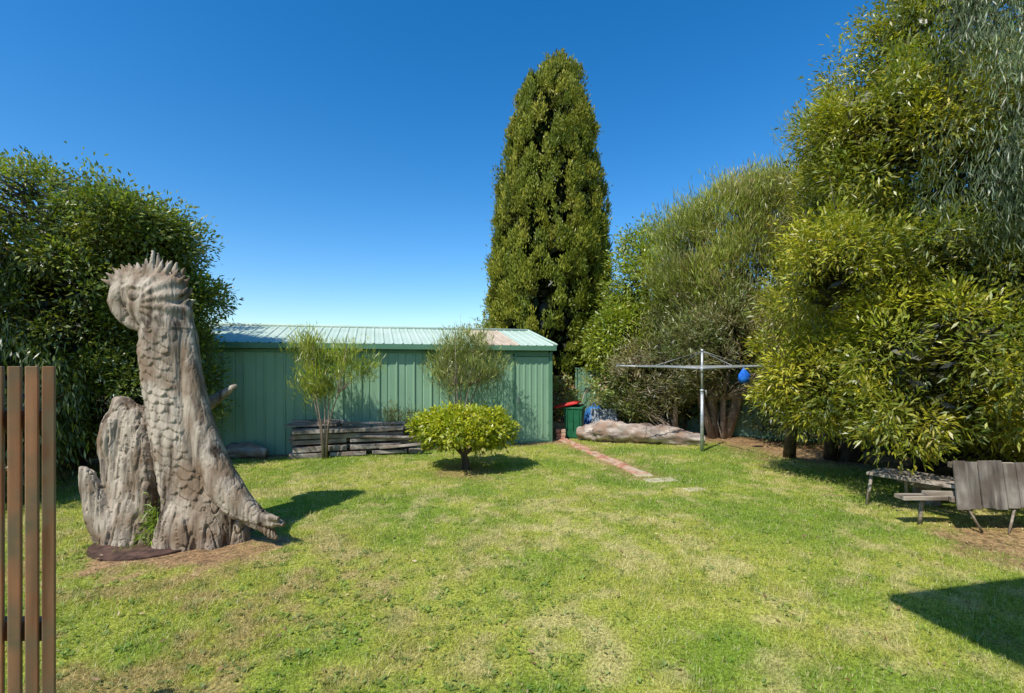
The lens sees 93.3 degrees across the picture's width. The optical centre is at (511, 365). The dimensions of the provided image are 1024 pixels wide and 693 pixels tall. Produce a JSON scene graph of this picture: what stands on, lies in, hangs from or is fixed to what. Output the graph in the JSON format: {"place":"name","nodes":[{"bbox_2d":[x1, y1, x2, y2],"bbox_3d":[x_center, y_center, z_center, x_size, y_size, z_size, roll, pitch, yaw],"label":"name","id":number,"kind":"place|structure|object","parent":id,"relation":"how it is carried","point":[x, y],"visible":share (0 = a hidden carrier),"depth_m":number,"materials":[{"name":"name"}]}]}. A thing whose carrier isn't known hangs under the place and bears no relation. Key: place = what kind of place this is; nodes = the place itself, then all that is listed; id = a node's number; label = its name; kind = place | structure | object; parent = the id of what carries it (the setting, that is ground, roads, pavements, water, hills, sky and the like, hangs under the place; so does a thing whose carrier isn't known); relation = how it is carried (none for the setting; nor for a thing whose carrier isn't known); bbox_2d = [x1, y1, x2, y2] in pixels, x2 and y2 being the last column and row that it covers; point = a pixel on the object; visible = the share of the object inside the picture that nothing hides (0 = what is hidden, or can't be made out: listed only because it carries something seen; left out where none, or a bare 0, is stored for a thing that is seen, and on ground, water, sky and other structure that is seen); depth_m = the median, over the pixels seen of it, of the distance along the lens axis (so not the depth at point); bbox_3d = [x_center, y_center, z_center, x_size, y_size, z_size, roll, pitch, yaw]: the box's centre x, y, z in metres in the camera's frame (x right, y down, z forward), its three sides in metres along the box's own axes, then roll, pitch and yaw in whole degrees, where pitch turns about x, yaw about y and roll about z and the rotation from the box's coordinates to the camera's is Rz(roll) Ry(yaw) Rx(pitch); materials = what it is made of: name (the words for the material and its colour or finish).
{"place":"outdoors","nodes":[
{"label":"outdoors","id":0,"kind":"place"},
{"bbox_2d":[0,0,1022,353],"label":"sky","id":1,"kind":"structure","parent":0,"point":[344,153],"materials":[{"name":"blue"}]},
{"bbox_2d":[5,414,1023,692],"bbox_3d":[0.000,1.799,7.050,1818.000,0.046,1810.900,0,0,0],"label":"ground","id":2,"kind":"structure","parent":0,"point":[227,554],"depth_m":3.99,"materials":[{"name":"green plant"}]},
{"bbox_2d":[0,366,55,692],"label":"batten fence","id":3,"kind":"object","parent":2,"relation":"on","point":[32,628],"visible":1,"depth_m":1.47,"materials":[{"name":"brown wood"}]},
{"bbox_2d":[0,236,106,502],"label":"dark shrub","id":4,"kind":"object","parent":2,"relation":"on","point":[15,357],"visible":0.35,"depth_m":6.48,"materials":[{"name":"green plant"}]},
{"bbox_2d":[0,141,242,469],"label":"coast tea tree","id":5,"kind":"object","parent":2,"relation":"on","point":[85,245],"visible":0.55,"depth_m":7.65,"materials":[{"name":"green plant"}]},
{"bbox_2d":[86,543,186,560],"bbox_3d":[-3.640,1.786,4.980,1.120,0.028,1.120,0,0,0],"label":"rusty steel plate","id":6,"kind":"object","parent":2,"relation":"on","point":[135,552],"visible":0.4,"depth_m":4.58,"materials":[{"name":"brown metal"}]},
{"bbox_2d":[78,250,285,551],"bbox_3d":[-3.304,0.429,5.027,2.091,3.264,0.826,0,0,0],"label":"cockatoo stump carving","id":7,"kind":"object","parent":2,"relation":"on","point":[170,477],"visible":0.96,"depth_m":4.86,"materials":[{"name":"grey wood"}]},
{"bbox_2d":[225,442,268,458],"bbox_3d":[-5.152,1.663,9.398,0.827,0.348,0.379,0,0,13],"label":"short log","id":8,"kind":"object","parent":2,"relation":"on","point":[243,450],"visible":0.91,"depth_m":9.33,"materials":[{"name":"grey wood"}]},
{"bbox_2d":[279,320,386,458],"bbox_3d":[-3.433,0.480,9.270,2.003,2.744,1.378,0,0,-23],"label":"bottlebrush sapling","id":9,"kind":"object","parent":2,"relation":"on","point":[315,384],"visible":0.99,"depth_m":9.14,"materials":[{"name":"green plant"}]},
{"bbox_2d":[137,322,557,454],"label":"green metal shed","id":10,"kind":"structure","parent":2,"relation":"on","point":[266,411],"depth_m":10.38,"materials":[{"name":"metal"}]},
{"bbox_2d":[515,357,548,440],"bbox_3d":[0.461,0.780,11.237,0.860,1.960,0.012,0,0,-16],"label":"door","id":11,"kind":"structure","parent":10,"relation":"in","point":[531,373],"depth_m":11.25,"materials":[{"name":"green metal"}]},
{"bbox_2d":[285,419,421,458],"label":"stacked timber sleepers","id":12,"kind":"object","parent":2,"relation":"on","point":[361,438],"visible":0.85,"depth_m":9.65},
{"bbox_2d":[378,397,429,448],"bbox_3d":[-2.280,1.256,10.228,1.204,1.195,0.938,0,0,0],"label":"shrub","id":13,"kind":"object","parent":2,"relation":"on","point":[394,415],"visible":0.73,"depth_m":10.13,"materials":[{"name":"green plant"}]},
{"bbox_2d":[404,400,521,469],"bbox_3d":[-0.837,1.196,8.351,2.048,1.307,1.837,0,0,0],"label":"round topiary bush","id":14,"kind":"object","parent":2,"relation":"on","point":[486,427],"visible":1,"depth_m":8.03,"materials":[{"name":"green plant"}]},
{"bbox_2d":[417,316,516,447],"bbox_3d":[-1.035,0.378,10.394,2.244,2.948,2.056,0,0,43],"label":"bottlebrush sapling","id":15,"kind":"object","parent":2,"relation":"on","point":[456,375],"visible":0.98,"depth_m":9.99,"materials":[{"name":"green plant"}]},
{"bbox_2d":[449,314,515,327],"bbox_3d":[-0.491,-0.234,16.373,3.470,4.306,2.380,0,0,-22],"label":"garden shrub","id":16,"kind":"object","parent":2,"relation":"on","point":[484,322],"visible":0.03,"depth_m":15.88,"materials":[{"name":"green plant"}]},
{"bbox_2d":[1,258,1010,367],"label":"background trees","id":17,"kind":"object","parent":2,"relation":"on","point":[623,335],"depth_m":12.13,"materials":[{"name":"green plant"}]},
{"bbox_2d":[23,443,1023,692],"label":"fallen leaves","id":18,"kind":"object","parent":2,"relation":"on","point":[597,567],"visible":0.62,"depth_m":4.18,"materials":[{"name":"brown plant"}]},
{"bbox_2d":[480,47,615,418],"bbox_3d":[1.241,-4.395,16.475,4.723,12.597,4.850,0,0,0],"label":"cypress tree","id":19,"kind":"object","parent":2,"relation":"on","point":[550,221],"visible":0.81,"depth_m":15.11,"materials":[{"name":"green plant"}]},
{"bbox_2d":[555,428,565,439],"bbox_3d":[1.178,1.665,11.750,0.236,0.245,0.237,0,0,0],"label":"brick stack","id":20,"kind":"object","parent":2,"relation":"on","point":[560,433],"visible":1,"depth_m":11.64,"materials":[{"name":"brown brick"}]},
{"bbox_2d":[554,400,585,437],"bbox_3d":[1.460,1.338,12.039,0.696,0.921,0.618,0,0,18],"label":"wheelie bin","id":21,"kind":"object","parent":2,"relation":"on","point":[574,416],"visible":0.85,"depth_m":11.81,"materials":[{"name":"green plastic"}]},
{"bbox_2d":[553,364,614,421],"bbox_3d":[1.687,0.914,12.672,2.031,1.890,1.285,0,0,16],"label":"hibiscus shrub","id":22,"kind":"object","parent":2,"relation":"on","point":[560,395],"visible":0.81,"depth_m":12.62,"materials":[{"name":"green plant"}]},
{"bbox_2d":[584,403,602,424],"bbox_3d":[2.350,1.411,13.700,0.900,0.738,0.800,0,0,0],"label":"blue tarpaulin","id":23,"kind":"object","parent":2,"relation":"on","point":[587,419],"visible":0.23,"depth_m":13.46,"materials":[{"name":"blue plastic"}]},
{"bbox_2d":[591,408,616,421],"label":"corrugated iron sheets","id":24,"kind":"object","parent":2,"relation":"on","point":[597,415],"visible":0.38,"depth_m":13.02,"materials":[{"name":"grey metal"}]},
{"bbox_2d":[576,419,704,445],"bbox_3d":[2.918,1.568,11.155,2.878,0.629,0.644,0,0,15],"label":"fallen log","id":25,"kind":"object","parent":2,"relation":"on","point":[607,430],"visible":0.91,"depth_m":11.03,"materials":[{"name":"grey wood"}]},
{"bbox_2d":[573,203,715,394],"bbox_3d":[4.167,-1.405,14.129,4.869,6.663,3.482,0,0,-23],"label":"lilly pilly tree","id":26,"kind":"object","parent":2,"relation":"on","point":[620,313],"visible":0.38,"depth_m":13.57,"materials":[{"name":"green plant"}]},
{"bbox_2d":[632,473,703,491],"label":"stone pavers","id":27,"kind":"object","parent":2,"relation":"on","point":[653,480],"visible":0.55,"depth_m":7.49,"materials":[{"name":"beige stone"}]},
{"bbox_2d":[616,349,775,451],"bbox_3d":[3.970,0.755,10.100,2.673,2.190,2.673,0,0,36],"label":"rotary clothesline","id":28,"kind":"object","parent":2,"relation":"on","point":[744,376],"visible":0.93,"depth_m":9.96,"materials":[{"name":"metal"}]},
{"bbox_2d":[598,258,841,438],"bbox_3d":[5.240,-0.320,11.766,6.497,4.594,3.315,0,0,27],"label":"twiggy shrub","id":29,"kind":"object","parent":2,"relation":"on","point":[689,338],"visible":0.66,"depth_m":11.72,"materials":[{"name":"green plant"}]},
{"bbox_2d":[575,367,1006,452],"bbox_3d":[7.236,0.930,11.229,12.848,1.740,0.070,0,0,35],"label":"green metal fence","id":30,"kind":"object","parent":2,"relation":"on","point":[741,430],"visible":0.12,"depth_m":12.34,"materials":[{"name":"green metal"}]},
{"bbox_2d":[627,74,972,438],"bbox_3d":[6.704,-2.584,12.081,7.572,9.062,4.120,0,0,16],"label":"paperbark tree","id":31,"kind":"object","parent":2,"relation":"on","point":[748,203],"visible":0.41,"depth_m":11.71,"materials":[{"name":"green plant"}]},
{"bbox_2d":[584,348,1023,461],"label":"understorey shrub","id":32,"kind":"object","parent":2,"relation":"on","point":[697,413],"visible":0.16,"depth_m":11.80,"materials":[{"name":"green plant"}]},
{"bbox_2d":[737,0,1023,475],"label":"pittosporum tree","id":33,"kind":"object","parent":2,"relation":"on","point":[949,371],"visible":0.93,"depth_m":6.67,"materials":[{"name":"green plant"}]},
{"bbox_2d":[897,480,979,506],"bbox_3d":[5.900,1.645,6.300,1.500,0.310,0.350,0,0,0],"label":"plank bench","id":34,"kind":"object","parent":2,"relation":"on","point":[918,487],"visible":0.3,"depth_m":6.15,"materials":[{"name":"grey wood"}]},
{"bbox_2d":[865,0,1023,448],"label":"weeping gum tree","id":35,"kind":"object","parent":2,"relation":"on","point":[1007,81],"visible":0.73,"depth_m":5.78,"materials":[{"name":"green plant"}]},
{"bbox_2d":[865,460,1023,533],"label":"weathered timber seat","id":36,"kind":"object","parent":2,"relation":"on","point":[1000,486],"visible":0.99,"depth_m":5.26,"materials":[{"name":"grey wood"}]},
{"bbox_2d":[555,438,648,474],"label":"brick path","id":37,"kind":"structure","parent":0,"point":[617,463],"depth_m":9.21,"materials":[{"name":"red brick"}]}
]}

